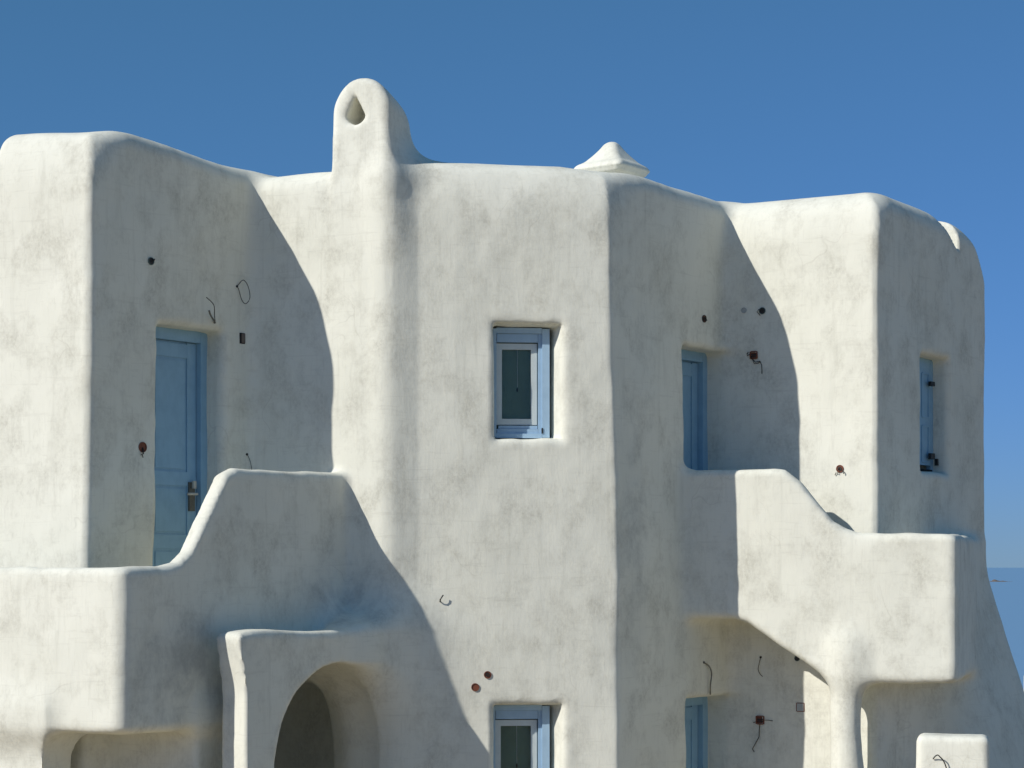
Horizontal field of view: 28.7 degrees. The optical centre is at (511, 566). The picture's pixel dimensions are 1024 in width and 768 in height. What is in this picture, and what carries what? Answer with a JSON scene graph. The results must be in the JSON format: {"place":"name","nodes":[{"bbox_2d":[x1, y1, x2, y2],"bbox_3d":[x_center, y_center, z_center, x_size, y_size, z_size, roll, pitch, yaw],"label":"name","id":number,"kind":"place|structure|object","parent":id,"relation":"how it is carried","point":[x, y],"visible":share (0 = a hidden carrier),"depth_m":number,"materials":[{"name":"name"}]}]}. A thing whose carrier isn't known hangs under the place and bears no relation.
{"place":"outdoors","nodes":[
{"label":"outdoors","id":0,"kind":"place"},
{"bbox_2d":[0,0,1023,567],"label":"sky","id":1,"kind":"structure","parent":0,"point":[919,104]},
{"bbox_2d":[987,568,1023,689],"bbox_3d":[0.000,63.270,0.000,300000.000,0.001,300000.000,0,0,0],"label":"sea","id":2,"kind":"structure","parent":0,"point":[1009,598],"depth_m":3269.82,"materials":[{"name":"blue liquid"}]},
{"bbox_3d":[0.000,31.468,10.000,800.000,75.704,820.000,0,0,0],"label":"ground","id":3,"kind":"structure","parent":0,"visible":0},
{"bbox_2d":[0,78,1023,767],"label":"white house","id":4,"kind":"structure","parent":3,"relation":"on","point":[560,446],"depth_m":15.98,"materials":[{"name":"paint"}]},
{"bbox_2d":[139,442,146,456],"bbox_3d":[-2.821,-0.893,15.280,0.047,0.120,0.080,0,0,37],"label":"junction box","id":5,"kind":"object","parent":4,"relation":"attached to","point":[143,447],"visible":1,"depth_m":15.27,"materials":[{"name":"plastic"}]},
{"bbox_2d":[148,257,154,264],"bbox_3d":[-2.766,-2.343,15.331,0.047,0.059,0.060,0,0,37],"label":"junction box","id":6,"kind":"object","parent":4,"relation":"attached to","point":[151,260],"visible":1,"depth_m":15.33,"materials":[{"name":"black plastic"}]},
{"bbox_2d":[153,326,207,565],"bbox_3d":[-2.687,-0.735,15.800,0.133,2.310,0.732,0,0,37],"label":"door","id":7,"kind":"structure","parent":4,"relation":"in","point":[180,464],"depth_m":15.88,"materials":[{"name":"blue paint"}]},
{"bbox_2d":[206,297,215,323],"bbox_3d":[-2.362,-2.020,15.765,0.045,0.177,0.275,0,0,3],"label":"cable","id":8,"kind":"object","parent":4,"relation":"attached to","point":[214,308],"visible":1,"depth_m":15.74,"materials":[{"name":"black rubber"}]},
{"bbox_2d":[239,333,244,343],"bbox_3d":[-2.176,-1.842,16.131,0.016,0.086,0.056,0,0,37],"label":"switch recess","id":9,"kind":"object","parent":4,"relation":"attached to","point":[242,338],"visible":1,"depth_m":16.12,"materials":[{"name":"black"}]},
{"bbox_2d":[236,280,249,303],"bbox_3d":[-2.166,-2.214,16.103,0.129,0.191,0.031,0,0,-25],"label":"cable","id":10,"kind":"object","parent":4,"relation":"attached to","point":[239,291],"visible":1,"depth_m":16.10,"materials":[{"name":"black rubber"}]},
{"bbox_2d":[471,683,478,690],"bbox_3d":[-0.293,0.958,15.915,0.064,0.063,0.028,0,0,-6],"label":"junction box","id":11,"kind":"object","parent":4,"relation":"attached to","point":[474,686],"visible":1,"depth_m":15.90,"materials":[{"name":"plastic"}]},
{"bbox_2d":[484,671,490,678],"bbox_3d":[-0.195,0.859,15.920,0.060,0.059,0.028,0,0,-6],"label":"junction box","id":12,"kind":"object","parent":4,"relation":"attached to","point":[487,674],"visible":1,"depth_m":15.91,"materials":[{"name":"plastic"}]},
{"bbox_2d":[493,328,549,438],"bbox_3d":[0.071,-1.480,16.138,0.458,0.887,0.101,0,0,-5],"label":"window","id":13,"kind":"structure","parent":4,"relation":"in","point":[521,355],"depth_m":16.13,"materials":[{"name":"blue paint"}]},
{"bbox_2d":[493,705,549,767],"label":"window","id":14,"kind":"structure","parent":4,"relation":"in","point":[521,732],"depth_m":16.13,"materials":[{"name":"blue paint"}]},
{"bbox_2d":[681,349,707,469],"bbox_3d":[1.460,-0.735,17.314,0.102,2.310,0.742,0,0,37],"label":"door","id":15,"kind":"structure","parent":4,"relation":"in","point":[694,375],"depth_m":17.50,"materials":[{"name":"blue paint"}]},
{"bbox_2d":[685,697,707,767],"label":"door","id":16,"kind":"structure","parent":4,"relation":"in","point":[696,709],"depth_m":17.51,"materials":[{"name":"blue paint"}]},
{"bbox_2d":[702,315,706,322],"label":"junction box","id":17,"kind":"object","parent":4,"relation":"attached to","point":[704,318],"visible":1,"depth_m":17.15,"materials":[{"name":"black plastic"}]},
{"bbox_2d":[703,661,711,694],"bbox_3d":[1.671,0.952,17.107,0.112,0.290,0.030,0,0,-43],"label":"cable","id":18,"kind":"object","parent":4,"relation":"attached to","point":[711,675],"visible":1,"depth_m":17.12,"materials":[{"name":"metal"}]},
{"bbox_2d":[747,351,761,373],"bbox_3d":[2.103,-1.768,17.316,0.154,0.200,0.043,0,0,31],"label":"switch box","id":19,"kind":"object","parent":4,"relation":"attached to","point":[753,354],"visible":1,"depth_m":17.31,"materials":[{"name":"plastic"}]},
{"bbox_2d":[757,307,765,314],"bbox_3d":[2.155,-2.205,17.284,0.076,0.073,0.047,0,0,28],"label":"junction box","id":20,"kind":"object","parent":4,"relation":"attached to","point":[762,310],"visible":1,"depth_m":17.28,"materials":[{"name":"black plastic"}]},
{"bbox_2d":[752,715,772,751],"bbox_3d":[2.166,1.446,17.278,0.187,0.319,0.042,0,0,30],"label":"switch box","id":21,"kind":"object","parent":4,"relation":"attached to","point":[759,720],"visible":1,"depth_m":17.29,"materials":[{"name":"plastic"}]},
{"bbox_2d":[796,703,804,711],"bbox_3d":[2.468,1.202,17.115,0.074,0.077,0.012,0,0,28],"label":"cover plate","id":22,"kind":"object","parent":4,"relation":"attached to","point":[800,707],"visible":1,"depth_m":17.11,"materials":[{"name":"grey plastic"}]},
{"bbox_2d":[835,465,843,474],"bbox_3d":[2.781,-0.819,16.949,0.091,0.088,0.047,0,0,28],"label":"junction box","id":23,"kind":"object","parent":4,"relation":"attached to","point":[839,468],"visible":1,"depth_m":16.95,"materials":[{"name":"plastic"}]},
{"bbox_2d":[919,357,938,471],"bbox_3d":[3.639,-1.351,17.802,0.108,1.047,0.575,0,0,37],"label":"window","id":24,"kind":"structure","parent":4,"relation":"in","point":[927,456],"depth_m":17.93,"materials":[{"name":"blue paint"}]},
{"bbox_2d":[916,733,989,767],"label":"garden pier","id":25,"kind":"structure","parent":3,"relation":"on","point":[962,750],"depth_m":14.92,"materials":[{"name":"paint"}]}
]}

